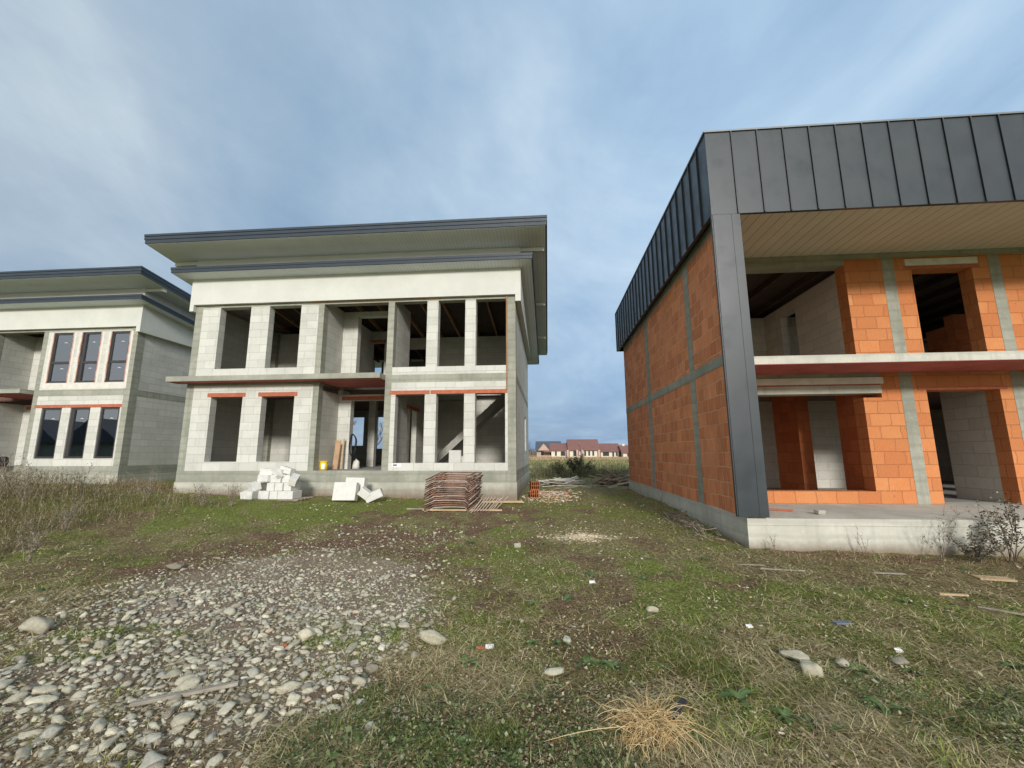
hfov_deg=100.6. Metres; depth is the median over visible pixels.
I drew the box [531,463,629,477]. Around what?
field weeds
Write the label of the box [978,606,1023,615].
wooden plank
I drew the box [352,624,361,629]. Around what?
river stone
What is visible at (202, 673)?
river stone
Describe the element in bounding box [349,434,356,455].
hose coil
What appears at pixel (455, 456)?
white block
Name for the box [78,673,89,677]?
river stone
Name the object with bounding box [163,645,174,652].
river stone
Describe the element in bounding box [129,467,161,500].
dry weed
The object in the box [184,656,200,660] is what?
river stone
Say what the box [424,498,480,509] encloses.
steel trestle
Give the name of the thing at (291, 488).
white block
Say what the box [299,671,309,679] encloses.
river stone
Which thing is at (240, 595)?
river stone
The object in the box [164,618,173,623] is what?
river stone
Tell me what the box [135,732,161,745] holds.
river stone
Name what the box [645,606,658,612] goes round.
river stone
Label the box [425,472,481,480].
steel trestle
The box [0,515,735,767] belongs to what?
gravel
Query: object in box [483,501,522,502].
wooden plank
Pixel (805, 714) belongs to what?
dry stalk
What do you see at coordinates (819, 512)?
stone lump
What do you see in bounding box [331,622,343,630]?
river stone
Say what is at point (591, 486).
scattered lath
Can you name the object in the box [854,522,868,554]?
dry weed
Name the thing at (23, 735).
river stone
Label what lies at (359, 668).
river stone
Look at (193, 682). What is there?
river stone
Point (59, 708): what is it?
river stone
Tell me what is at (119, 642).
river stone
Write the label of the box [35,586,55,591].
broad leaf plant
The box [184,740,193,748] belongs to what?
river stone
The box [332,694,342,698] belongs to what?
river stone
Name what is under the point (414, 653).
river stone
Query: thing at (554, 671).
river stone
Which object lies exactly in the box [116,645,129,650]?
river stone
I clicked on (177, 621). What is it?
river stone
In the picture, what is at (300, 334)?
unfinished house
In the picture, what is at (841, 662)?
river stone
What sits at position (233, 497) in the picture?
dry weed
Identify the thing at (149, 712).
river stone
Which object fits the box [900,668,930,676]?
broad leaf plant
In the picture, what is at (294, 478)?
white block
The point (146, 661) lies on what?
river stone
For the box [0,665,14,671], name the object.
river stone
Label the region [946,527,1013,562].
withered shrub
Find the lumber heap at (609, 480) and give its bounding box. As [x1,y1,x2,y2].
[586,468,629,486]
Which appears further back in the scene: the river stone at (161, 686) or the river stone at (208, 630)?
the river stone at (208, 630)
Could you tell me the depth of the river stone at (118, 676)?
2.88 m
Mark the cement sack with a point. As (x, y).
(355, 465)
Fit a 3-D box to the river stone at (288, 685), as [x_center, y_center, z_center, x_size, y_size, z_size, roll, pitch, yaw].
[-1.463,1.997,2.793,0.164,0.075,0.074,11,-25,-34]
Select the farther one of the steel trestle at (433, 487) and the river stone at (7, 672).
the steel trestle at (433, 487)
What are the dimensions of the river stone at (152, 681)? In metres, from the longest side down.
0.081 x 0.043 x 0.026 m
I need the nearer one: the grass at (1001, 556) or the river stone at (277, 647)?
the river stone at (277, 647)
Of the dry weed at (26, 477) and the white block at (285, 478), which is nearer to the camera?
the dry weed at (26, 477)
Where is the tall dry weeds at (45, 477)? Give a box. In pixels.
[0,463,177,505]
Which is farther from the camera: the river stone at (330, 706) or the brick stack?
the brick stack
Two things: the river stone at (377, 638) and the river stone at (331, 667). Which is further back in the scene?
the river stone at (377, 638)
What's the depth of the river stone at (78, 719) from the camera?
2.47 m
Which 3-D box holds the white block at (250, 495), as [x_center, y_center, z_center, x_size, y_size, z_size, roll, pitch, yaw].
[-6.781,2.894,11.110,0.211,0.202,0.413,3,-9,-1]
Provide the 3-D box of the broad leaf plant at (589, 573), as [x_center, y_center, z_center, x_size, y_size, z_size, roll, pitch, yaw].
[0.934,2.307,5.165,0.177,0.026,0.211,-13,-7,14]
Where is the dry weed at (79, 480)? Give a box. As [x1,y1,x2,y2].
[67,460,100,495]
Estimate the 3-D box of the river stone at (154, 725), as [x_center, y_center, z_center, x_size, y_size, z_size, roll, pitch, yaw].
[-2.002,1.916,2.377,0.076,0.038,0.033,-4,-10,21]
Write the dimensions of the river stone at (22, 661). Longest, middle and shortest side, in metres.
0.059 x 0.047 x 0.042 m
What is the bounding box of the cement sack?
[352,459,359,468]
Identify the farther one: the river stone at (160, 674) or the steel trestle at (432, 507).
the steel trestle at (432, 507)
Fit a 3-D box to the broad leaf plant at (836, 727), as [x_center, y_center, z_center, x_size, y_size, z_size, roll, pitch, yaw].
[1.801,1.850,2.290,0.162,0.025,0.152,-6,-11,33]
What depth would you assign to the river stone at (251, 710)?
2.54 m
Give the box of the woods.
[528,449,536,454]
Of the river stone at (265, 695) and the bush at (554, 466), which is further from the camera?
the bush at (554, 466)
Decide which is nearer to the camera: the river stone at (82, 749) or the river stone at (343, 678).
the river stone at (82, 749)
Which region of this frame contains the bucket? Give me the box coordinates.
[319,461,328,469]
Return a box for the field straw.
[529,456,628,459]
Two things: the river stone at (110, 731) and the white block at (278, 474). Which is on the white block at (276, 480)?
the white block at (278, 474)
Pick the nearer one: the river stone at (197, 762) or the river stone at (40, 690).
the river stone at (197, 762)
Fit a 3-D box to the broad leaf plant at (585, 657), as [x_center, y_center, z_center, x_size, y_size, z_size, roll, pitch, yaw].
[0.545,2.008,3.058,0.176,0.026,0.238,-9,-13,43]
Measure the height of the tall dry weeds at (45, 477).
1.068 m
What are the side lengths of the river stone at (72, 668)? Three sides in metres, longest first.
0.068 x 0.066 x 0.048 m
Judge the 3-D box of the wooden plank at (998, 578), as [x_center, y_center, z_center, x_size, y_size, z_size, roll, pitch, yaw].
[5.749,2.320,5.071,0.340,0.022,0.160,-3,-10,17]
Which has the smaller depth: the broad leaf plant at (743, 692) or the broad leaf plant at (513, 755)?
the broad leaf plant at (513, 755)
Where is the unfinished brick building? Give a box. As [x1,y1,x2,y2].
[615,111,1023,556]
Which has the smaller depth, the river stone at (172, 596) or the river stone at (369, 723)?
the river stone at (369, 723)
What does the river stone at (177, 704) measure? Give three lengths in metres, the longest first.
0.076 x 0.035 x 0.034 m
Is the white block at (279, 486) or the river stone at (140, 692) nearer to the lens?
the river stone at (140, 692)
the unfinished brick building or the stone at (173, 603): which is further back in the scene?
the unfinished brick building
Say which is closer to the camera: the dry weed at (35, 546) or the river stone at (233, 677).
the river stone at (233, 677)
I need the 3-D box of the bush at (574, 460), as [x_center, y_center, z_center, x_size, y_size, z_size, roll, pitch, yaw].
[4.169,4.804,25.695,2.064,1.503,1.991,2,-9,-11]
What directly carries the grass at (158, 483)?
on the ground at (498, 541)
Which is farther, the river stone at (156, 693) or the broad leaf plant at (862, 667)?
the broad leaf plant at (862, 667)
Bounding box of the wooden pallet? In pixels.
[256,497,313,500]
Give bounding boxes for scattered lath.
[541,484,617,487]
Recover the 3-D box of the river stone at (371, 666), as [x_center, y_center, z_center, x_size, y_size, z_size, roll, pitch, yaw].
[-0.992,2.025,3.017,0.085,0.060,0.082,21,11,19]
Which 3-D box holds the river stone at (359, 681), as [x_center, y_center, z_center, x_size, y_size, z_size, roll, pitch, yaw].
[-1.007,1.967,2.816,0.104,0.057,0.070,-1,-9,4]
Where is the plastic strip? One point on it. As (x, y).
(683, 701)
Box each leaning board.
[332,440,340,468]
[340,439,344,468]
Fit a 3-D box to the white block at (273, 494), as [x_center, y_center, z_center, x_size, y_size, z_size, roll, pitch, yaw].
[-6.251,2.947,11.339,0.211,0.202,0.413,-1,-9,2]
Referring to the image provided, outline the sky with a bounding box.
[0,0,1023,451]
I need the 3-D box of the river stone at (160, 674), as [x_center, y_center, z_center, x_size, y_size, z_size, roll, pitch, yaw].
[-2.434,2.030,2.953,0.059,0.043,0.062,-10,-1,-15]
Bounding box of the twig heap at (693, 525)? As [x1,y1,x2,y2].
[647,510,755,549]
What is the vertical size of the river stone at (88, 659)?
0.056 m
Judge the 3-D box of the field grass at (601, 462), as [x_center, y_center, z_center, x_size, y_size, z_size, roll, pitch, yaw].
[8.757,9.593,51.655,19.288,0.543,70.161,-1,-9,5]
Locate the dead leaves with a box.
[0,488,1023,767]
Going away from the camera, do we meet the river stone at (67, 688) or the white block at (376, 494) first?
the river stone at (67, 688)
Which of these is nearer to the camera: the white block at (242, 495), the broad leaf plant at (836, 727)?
the broad leaf plant at (836, 727)
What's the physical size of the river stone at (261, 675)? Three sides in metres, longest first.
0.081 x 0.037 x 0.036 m
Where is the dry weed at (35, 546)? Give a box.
[10,522,49,561]
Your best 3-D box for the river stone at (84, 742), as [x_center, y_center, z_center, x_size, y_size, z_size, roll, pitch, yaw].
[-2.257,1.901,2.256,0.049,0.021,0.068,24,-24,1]
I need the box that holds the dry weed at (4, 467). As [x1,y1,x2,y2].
[0,448,27,491]
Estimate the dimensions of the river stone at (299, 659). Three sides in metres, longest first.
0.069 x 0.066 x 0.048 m
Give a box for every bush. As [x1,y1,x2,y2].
[549,458,568,474]
[564,452,598,473]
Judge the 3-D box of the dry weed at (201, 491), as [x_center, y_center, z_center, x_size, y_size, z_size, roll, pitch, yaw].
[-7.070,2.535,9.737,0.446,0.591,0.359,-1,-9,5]
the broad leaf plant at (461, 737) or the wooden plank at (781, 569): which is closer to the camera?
the broad leaf plant at (461, 737)
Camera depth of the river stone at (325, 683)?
2.82 m
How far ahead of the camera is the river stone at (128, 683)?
2.81 m
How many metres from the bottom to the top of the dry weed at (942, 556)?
0.862 m
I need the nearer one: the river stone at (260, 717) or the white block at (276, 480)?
the river stone at (260, 717)
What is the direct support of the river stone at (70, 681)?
on the ground at (498, 541)
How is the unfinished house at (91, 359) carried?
on the ground at (498, 541)
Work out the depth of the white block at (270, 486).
11.24 m
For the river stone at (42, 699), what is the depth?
2.61 m
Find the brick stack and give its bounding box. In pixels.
[926,314,971,352]
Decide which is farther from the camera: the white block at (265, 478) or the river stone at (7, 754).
the white block at (265, 478)
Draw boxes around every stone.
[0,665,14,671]
[0,670,12,675]
[0,678,14,689]
[0,706,19,714]
[1,752,11,757]
[2,691,28,704]
[2,738,16,747]
[5,685,15,691]
[11,655,28,662]
[11,663,26,670]
[13,746,31,762]
[15,707,31,714]
[17,659,26,663]
[17,729,43,740]
[18,616,53,633]
[19,683,38,691]
[25,695,58,705]
[27,703,38,709]
[31,685,57,694]
[31,739,47,746]
[33,704,47,712]
[37,749,55,762]
[38,725,63,740]
[42,745,53,750]
[44,657,54,662]
[51,715,65,725]
[54,705,64,712]
[55,640,66,644]
[56,664,70,672]
[61,650,72,656]
[61,684,76,693]
[64,678,76,685]
[65,700,79,708]
[67,744,80,750]
[68,667,78,672]
[69,689,89,700]
[70,657,81,664]
[75,715,87,721]
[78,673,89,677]
[78,745,88,753]
[80,637,94,640]
[80,739,90,745]
[81,657,95,665]
[82,702,99,713]
[84,755,102,763]
[86,733,120,756]
[89,671,104,678]
[90,717,105,731]
[93,640,108,649]
[94,722,105,733]
[100,665,113,672]
[101,654,114,659]
[104,727,120,736]
[107,654,116,660]
[108,621,118,626]
[108,761,122,767]
[109,742,126,754]
[111,703,123,708]
[113,672,124,681]
[115,639,124,646]
[115,730,126,735]
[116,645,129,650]
[120,680,132,687]
[121,614,131,620]
[122,714,137,721]
[124,640,131,644]
[125,609,137,614]
[125,726,135,733]
[127,750,136,757]
[128,599,142,603]
[128,634,136,639]
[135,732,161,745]
[136,690,143,695]
[137,639,150,644]
[138,750,166,767]
[139,659,149,665]
[145,710,153,715]
[146,759,164,767]
[147,678,156,685]
[148,722,159,729]
[149,692,167,696]
[150,617,159,623]
[152,738,164,744]
[153,684,167,689]
[155,671,166,677]
[160,706,175,719]
[161,669,182,679]
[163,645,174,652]
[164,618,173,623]
[165,563,185,568]
[166,694,181,705]
[167,724,184,735]
[168,594,177,598]
[168,599,177,607]
[169,700,181,708]
[170,712,195,728]
[171,676,200,692]
[173,737,183,747]
[174,619,183,623]
[174,658,185,663]
[174,674,194,685]
[177,634,189,640]
[181,700,197,707]
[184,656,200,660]
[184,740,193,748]
[188,658,199,662]
[189,729,200,738]
[190,759,204,766]
[192,703,202,709]
[193,740,202,747]
[195,599,203,604]
[195,671,207,676]
[198,665,208,670]
[200,674,208,682]
[204,626,213,633]
[204,732,216,744]
[206,753,223,767]
[209,661,222,669]
[213,609,224,613]
[214,693,222,699]
[217,701,235,715]
[218,658,231,662]
[218,727,232,735]
[221,677,230,682]
[223,607,235,614]
[223,670,235,676]
[223,715,233,721]
[227,687,234,694]
[228,675,239,681]
[230,603,240,607]
[232,711,243,719]
[234,592,243,597]
[234,694,251,704]
[234,718,244,725]
[237,645,246,650]
[238,678,247,686]
[242,757,252,764]
[245,707,255,715]
[247,667,259,677]
[250,657,261,663]
[250,710,268,725]
[255,673,265,678]
[257,632,267,637]
[258,678,268,685]
[261,692,270,698]
[268,687,276,693]
[273,645,284,650]
[275,650,286,657]
[276,680,302,694]
[277,611,286,615]
[278,709,287,716]
[282,636,292,641]
[284,639,300,650]
[285,693,300,706]
[286,708,302,715]
[293,657,303,665]
[298,628,315,641]
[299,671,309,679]
[301,682,312,689]
[302,687,313,694]
[302,697,311,702]
[308,627,323,636]
[313,684,320,689]
[319,704,338,712]
[320,680,327,685]
[323,665,334,670]
[326,685,334,692]
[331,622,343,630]
[332,675,340,681]
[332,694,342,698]
[337,635,348,642]
[339,675,349,681]
[341,609,352,614]
[344,642,357,653]
[344,691,349,699]
[350,659,359,665]
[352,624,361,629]
[352,676,366,686]
[355,667,362,672]
[356,698,365,705]
[365,663,378,672]
[365,721,374,730]
[372,635,381,642]
[390,622,395,628]
[398,622,409,628]
[410,651,418,658]
[419,629,446,644]
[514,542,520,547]
[542,666,563,675]
[563,635,571,643]
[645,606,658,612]
[779,649,809,661]
[800,659,823,677]
[835,658,849,669]
[890,656,908,665]
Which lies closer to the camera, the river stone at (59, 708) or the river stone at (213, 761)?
the river stone at (213, 761)
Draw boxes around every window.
[34,408,61,457]
[46,332,74,382]
[64,408,89,457]
[74,332,102,382]
[94,407,119,457]
[104,331,131,381]
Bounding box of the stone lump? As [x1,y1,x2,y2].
[814,509,825,514]
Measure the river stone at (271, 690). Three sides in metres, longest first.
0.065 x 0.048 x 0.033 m
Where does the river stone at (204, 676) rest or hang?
on the ground at (498, 541)
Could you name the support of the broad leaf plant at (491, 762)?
on the ground at (498, 541)
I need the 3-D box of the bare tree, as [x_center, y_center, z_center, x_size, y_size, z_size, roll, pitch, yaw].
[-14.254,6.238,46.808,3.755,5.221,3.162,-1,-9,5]
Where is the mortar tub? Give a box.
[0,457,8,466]
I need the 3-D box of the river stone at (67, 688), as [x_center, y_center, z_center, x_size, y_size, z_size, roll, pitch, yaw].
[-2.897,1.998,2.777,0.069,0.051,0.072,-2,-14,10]
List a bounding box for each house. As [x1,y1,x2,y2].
[0,266,195,483]
[144,215,547,500]
[535,441,560,456]
[549,439,599,456]
[599,443,620,456]
[618,444,628,457]
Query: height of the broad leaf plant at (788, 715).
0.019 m
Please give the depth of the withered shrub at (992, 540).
5.91 m
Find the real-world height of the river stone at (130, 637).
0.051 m
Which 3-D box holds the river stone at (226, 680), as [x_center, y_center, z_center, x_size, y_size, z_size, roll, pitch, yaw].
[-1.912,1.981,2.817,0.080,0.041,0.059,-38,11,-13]
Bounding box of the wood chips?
[0,489,1020,767]
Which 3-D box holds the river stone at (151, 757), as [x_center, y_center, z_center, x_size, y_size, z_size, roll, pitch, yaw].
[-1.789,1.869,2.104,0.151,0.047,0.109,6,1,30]
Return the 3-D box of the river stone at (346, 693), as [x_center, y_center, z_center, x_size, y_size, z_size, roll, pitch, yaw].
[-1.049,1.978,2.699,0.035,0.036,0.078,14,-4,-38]
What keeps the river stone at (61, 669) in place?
on the ground at (498, 541)
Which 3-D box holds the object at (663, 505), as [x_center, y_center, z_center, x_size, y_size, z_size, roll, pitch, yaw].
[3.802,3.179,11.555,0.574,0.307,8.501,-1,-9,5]
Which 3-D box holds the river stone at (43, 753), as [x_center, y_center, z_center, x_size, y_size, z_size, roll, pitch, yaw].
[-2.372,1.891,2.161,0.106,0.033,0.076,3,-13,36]
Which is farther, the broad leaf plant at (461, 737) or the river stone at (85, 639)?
the river stone at (85, 639)
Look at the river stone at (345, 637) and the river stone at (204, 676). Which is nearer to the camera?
the river stone at (204, 676)
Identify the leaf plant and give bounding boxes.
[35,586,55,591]
[421,682,443,695]
[443,734,478,757]
[455,654,480,667]
[467,643,483,651]
[480,749,498,764]
[502,749,523,767]
[523,637,539,646]
[549,639,569,645]
[560,594,573,601]
[576,655,603,669]
[584,571,595,576]
[600,660,627,672]
[656,662,670,671]
[657,508,691,519]
[686,732,710,745]
[699,752,721,767]
[717,688,756,708]
[769,707,803,727]
[801,714,822,726]
[829,721,860,736]
[845,662,874,677]
[859,696,912,716]
[896,598,915,604]
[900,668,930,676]
[998,661,1023,669]
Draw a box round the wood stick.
[769,508,792,510]
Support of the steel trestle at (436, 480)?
on the steel trestle at (433, 483)
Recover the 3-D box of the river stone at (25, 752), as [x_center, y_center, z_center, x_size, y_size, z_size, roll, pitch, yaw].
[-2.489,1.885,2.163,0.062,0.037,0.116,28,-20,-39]
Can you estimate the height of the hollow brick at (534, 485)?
0.240 m
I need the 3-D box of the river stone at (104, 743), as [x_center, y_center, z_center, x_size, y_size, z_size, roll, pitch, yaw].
[-2.123,1.881,2.214,0.110,0.048,0.153,-18,-4,-2]
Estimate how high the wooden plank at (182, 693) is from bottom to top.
0.020 m
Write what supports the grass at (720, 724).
on the ground at (498, 541)
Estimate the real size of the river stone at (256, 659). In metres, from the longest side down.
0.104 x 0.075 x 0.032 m
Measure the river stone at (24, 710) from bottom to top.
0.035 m
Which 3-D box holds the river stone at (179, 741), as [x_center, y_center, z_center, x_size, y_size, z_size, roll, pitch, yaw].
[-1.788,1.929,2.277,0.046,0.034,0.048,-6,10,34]
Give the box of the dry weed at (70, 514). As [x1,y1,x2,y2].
[50,495,84,531]
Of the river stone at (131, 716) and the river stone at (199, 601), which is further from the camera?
the river stone at (199, 601)
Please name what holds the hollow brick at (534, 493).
on the ground at (498, 541)
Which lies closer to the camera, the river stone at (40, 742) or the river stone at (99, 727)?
the river stone at (40, 742)
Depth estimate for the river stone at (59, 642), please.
3.37 m
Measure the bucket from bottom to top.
0.283 m
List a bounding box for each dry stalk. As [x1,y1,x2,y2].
[338,631,346,663]
[758,649,771,699]
[791,675,821,735]
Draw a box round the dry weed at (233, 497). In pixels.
[219,482,244,506]
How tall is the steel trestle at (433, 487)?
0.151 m
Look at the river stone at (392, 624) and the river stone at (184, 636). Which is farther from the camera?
the river stone at (392, 624)
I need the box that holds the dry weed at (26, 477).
[0,461,39,505]
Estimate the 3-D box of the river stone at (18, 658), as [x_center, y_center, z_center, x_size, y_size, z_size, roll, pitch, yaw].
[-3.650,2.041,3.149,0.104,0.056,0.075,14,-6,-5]
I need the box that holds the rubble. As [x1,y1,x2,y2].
[522,489,581,502]
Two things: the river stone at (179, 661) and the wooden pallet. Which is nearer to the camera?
the river stone at (179, 661)
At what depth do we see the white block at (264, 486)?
11.46 m
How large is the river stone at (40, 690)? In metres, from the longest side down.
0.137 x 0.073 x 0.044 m
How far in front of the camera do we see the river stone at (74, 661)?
3.15 m
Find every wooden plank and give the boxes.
[129,681,238,706]
[407,508,443,509]
[423,509,501,510]
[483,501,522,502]
[738,564,764,565]
[760,568,804,571]
[873,572,905,574]
[938,592,968,596]
[971,575,1017,581]
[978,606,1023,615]
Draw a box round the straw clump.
[544,684,729,766]
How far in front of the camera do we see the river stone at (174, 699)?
2.58 m
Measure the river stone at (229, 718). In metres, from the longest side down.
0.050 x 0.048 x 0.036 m
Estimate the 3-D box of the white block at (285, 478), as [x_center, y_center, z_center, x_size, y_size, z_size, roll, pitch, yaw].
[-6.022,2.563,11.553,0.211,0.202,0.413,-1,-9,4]
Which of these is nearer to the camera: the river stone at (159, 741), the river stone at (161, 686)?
the river stone at (159, 741)
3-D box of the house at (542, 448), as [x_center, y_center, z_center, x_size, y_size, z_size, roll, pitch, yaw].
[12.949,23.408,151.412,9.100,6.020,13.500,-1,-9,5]
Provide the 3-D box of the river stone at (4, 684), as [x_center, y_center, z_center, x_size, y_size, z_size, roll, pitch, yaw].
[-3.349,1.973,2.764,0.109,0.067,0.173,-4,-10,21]
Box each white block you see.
[240,489,249,498]
[243,490,261,499]
[247,481,261,490]
[257,475,270,481]
[259,468,272,474]
[259,483,266,489]
[260,491,269,498]
[266,483,274,490]
[269,466,285,474]
[269,491,277,498]
[273,474,286,482]
[274,483,283,490]
[275,470,282,478]
[277,491,284,498]
[280,466,295,474]
[282,474,291,482]
[283,482,300,490]
[285,490,301,498]
[287,473,300,486]
[332,482,359,500]
[346,477,367,495]
[357,486,371,499]
[366,488,383,502]
[449,450,461,462]
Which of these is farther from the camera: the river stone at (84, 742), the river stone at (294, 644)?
the river stone at (294, 644)
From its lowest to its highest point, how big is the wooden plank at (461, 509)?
0.035 m
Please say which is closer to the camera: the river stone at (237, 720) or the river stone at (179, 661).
the river stone at (237, 720)
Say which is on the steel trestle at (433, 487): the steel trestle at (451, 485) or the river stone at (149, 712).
the steel trestle at (451, 485)
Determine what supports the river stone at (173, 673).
on the ground at (498, 541)
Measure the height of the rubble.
0.148 m
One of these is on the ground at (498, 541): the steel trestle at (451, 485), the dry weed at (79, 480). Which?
the dry weed at (79, 480)
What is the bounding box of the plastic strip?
[669,697,687,719]
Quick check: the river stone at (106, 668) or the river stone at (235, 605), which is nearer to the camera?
the river stone at (106, 668)
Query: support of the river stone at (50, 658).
on the ground at (498, 541)
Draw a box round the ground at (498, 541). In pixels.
[0,455,1023,767]
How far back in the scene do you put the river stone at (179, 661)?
3.13 m
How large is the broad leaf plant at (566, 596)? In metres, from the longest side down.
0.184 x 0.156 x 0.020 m
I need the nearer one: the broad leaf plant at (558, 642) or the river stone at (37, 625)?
the broad leaf plant at (558, 642)
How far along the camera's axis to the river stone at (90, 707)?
2.59 m
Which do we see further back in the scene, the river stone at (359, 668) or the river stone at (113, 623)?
the river stone at (113, 623)
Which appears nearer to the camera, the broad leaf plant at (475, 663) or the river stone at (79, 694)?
the river stone at (79, 694)
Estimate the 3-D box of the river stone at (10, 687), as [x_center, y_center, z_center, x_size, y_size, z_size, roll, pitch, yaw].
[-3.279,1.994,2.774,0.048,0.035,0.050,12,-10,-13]
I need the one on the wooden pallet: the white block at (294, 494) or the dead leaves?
the white block at (294, 494)
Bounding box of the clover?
[0,492,1023,767]
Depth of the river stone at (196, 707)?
2.55 m
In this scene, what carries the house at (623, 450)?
on the ground at (498, 541)
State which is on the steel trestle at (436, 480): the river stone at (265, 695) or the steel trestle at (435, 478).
the steel trestle at (435, 478)
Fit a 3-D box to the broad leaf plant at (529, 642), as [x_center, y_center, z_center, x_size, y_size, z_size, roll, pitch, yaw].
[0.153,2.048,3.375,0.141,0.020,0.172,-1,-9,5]
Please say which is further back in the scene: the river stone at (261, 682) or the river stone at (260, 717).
the river stone at (261, 682)
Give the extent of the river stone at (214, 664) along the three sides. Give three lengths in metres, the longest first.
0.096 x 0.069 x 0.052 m
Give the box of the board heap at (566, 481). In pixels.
[529,476,588,485]
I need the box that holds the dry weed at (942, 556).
[920,501,964,558]
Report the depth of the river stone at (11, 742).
2.24 m
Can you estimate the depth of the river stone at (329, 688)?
2.73 m
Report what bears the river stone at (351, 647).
on the ground at (498, 541)
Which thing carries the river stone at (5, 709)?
on the ground at (498, 541)
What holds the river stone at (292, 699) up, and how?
on the ground at (498, 541)
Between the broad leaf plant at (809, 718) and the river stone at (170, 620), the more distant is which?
the river stone at (170, 620)
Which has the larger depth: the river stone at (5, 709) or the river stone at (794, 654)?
the river stone at (794, 654)
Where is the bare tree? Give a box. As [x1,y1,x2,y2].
[377,421,382,444]
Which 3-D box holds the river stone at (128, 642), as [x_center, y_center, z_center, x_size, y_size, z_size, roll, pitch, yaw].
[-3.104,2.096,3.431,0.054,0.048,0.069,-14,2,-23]
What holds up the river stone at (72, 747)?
on the ground at (498, 541)
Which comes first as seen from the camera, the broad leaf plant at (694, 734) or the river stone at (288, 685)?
the broad leaf plant at (694, 734)
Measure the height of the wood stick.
0.030 m
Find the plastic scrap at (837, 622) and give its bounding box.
[831,620,853,624]
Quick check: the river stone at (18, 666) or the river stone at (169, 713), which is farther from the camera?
the river stone at (18, 666)
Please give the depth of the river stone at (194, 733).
2.33 m
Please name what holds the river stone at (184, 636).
on the ground at (498, 541)
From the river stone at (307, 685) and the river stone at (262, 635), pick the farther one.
the river stone at (262, 635)
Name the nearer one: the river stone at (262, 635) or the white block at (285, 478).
the river stone at (262, 635)
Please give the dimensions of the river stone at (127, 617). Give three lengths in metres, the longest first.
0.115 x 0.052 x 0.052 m
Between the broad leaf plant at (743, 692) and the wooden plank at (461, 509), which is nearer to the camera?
the broad leaf plant at (743, 692)
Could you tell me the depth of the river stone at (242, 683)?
2.81 m
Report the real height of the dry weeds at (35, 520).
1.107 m
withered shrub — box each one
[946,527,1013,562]
[966,492,1023,562]
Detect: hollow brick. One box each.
[529,489,538,497]
[530,481,538,489]
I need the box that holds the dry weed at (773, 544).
[767,535,774,551]
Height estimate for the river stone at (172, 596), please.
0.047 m
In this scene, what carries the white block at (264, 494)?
on the wooden pallet
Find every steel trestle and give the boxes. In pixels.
[423,488,479,498]
[423,491,480,502]
[423,496,479,507]
[424,482,482,491]
[424,486,481,496]
[424,489,480,500]
[424,493,482,505]
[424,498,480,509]
[424,500,482,511]
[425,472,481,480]
[425,476,481,484]
[425,478,481,487]
[425,480,481,489]
[425,483,480,493]
[426,474,482,482]
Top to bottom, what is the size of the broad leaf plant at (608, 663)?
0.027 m
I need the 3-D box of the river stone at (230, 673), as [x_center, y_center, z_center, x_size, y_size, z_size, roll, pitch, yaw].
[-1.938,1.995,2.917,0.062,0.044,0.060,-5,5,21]
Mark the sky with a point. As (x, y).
(122, 121)
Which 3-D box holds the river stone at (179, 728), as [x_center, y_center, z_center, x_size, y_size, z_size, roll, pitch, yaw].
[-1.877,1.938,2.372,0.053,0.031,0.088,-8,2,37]
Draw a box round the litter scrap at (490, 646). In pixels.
[485,644,493,648]
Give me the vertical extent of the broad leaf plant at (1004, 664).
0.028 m
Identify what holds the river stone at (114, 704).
on the ground at (498, 541)
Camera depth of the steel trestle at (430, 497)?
10.24 m
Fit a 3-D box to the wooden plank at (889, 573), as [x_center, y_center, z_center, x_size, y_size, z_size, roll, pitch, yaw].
[4.666,2.344,5.264,0.350,0.012,0.050,-2,-9,10]
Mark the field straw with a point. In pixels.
(586, 458)
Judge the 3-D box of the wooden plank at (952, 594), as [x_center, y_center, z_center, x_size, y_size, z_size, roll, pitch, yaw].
[4.619,2.204,4.448,0.260,0.020,0.035,-2,-9,10]
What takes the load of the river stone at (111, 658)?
on the ground at (498, 541)
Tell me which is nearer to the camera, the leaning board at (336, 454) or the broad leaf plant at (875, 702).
the broad leaf plant at (875, 702)
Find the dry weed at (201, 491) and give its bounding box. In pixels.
[194,482,214,506]
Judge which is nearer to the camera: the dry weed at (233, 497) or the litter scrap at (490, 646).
the litter scrap at (490, 646)
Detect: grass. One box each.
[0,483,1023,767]
[0,484,1023,767]
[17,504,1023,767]
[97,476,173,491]
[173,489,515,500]
[529,459,628,485]
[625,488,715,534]
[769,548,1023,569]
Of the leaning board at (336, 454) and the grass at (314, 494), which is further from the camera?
the leaning board at (336, 454)
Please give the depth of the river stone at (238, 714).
2.50 m
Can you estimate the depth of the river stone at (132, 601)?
4.31 m
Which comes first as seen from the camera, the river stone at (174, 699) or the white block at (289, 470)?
the river stone at (174, 699)
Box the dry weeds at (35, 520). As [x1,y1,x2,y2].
[0,476,223,554]
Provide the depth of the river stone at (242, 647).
3.34 m
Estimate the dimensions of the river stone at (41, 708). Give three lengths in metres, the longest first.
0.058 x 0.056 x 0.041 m
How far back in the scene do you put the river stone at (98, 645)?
3.39 m
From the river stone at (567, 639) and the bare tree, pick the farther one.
the bare tree
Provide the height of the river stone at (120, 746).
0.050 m
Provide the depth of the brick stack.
9.90 m

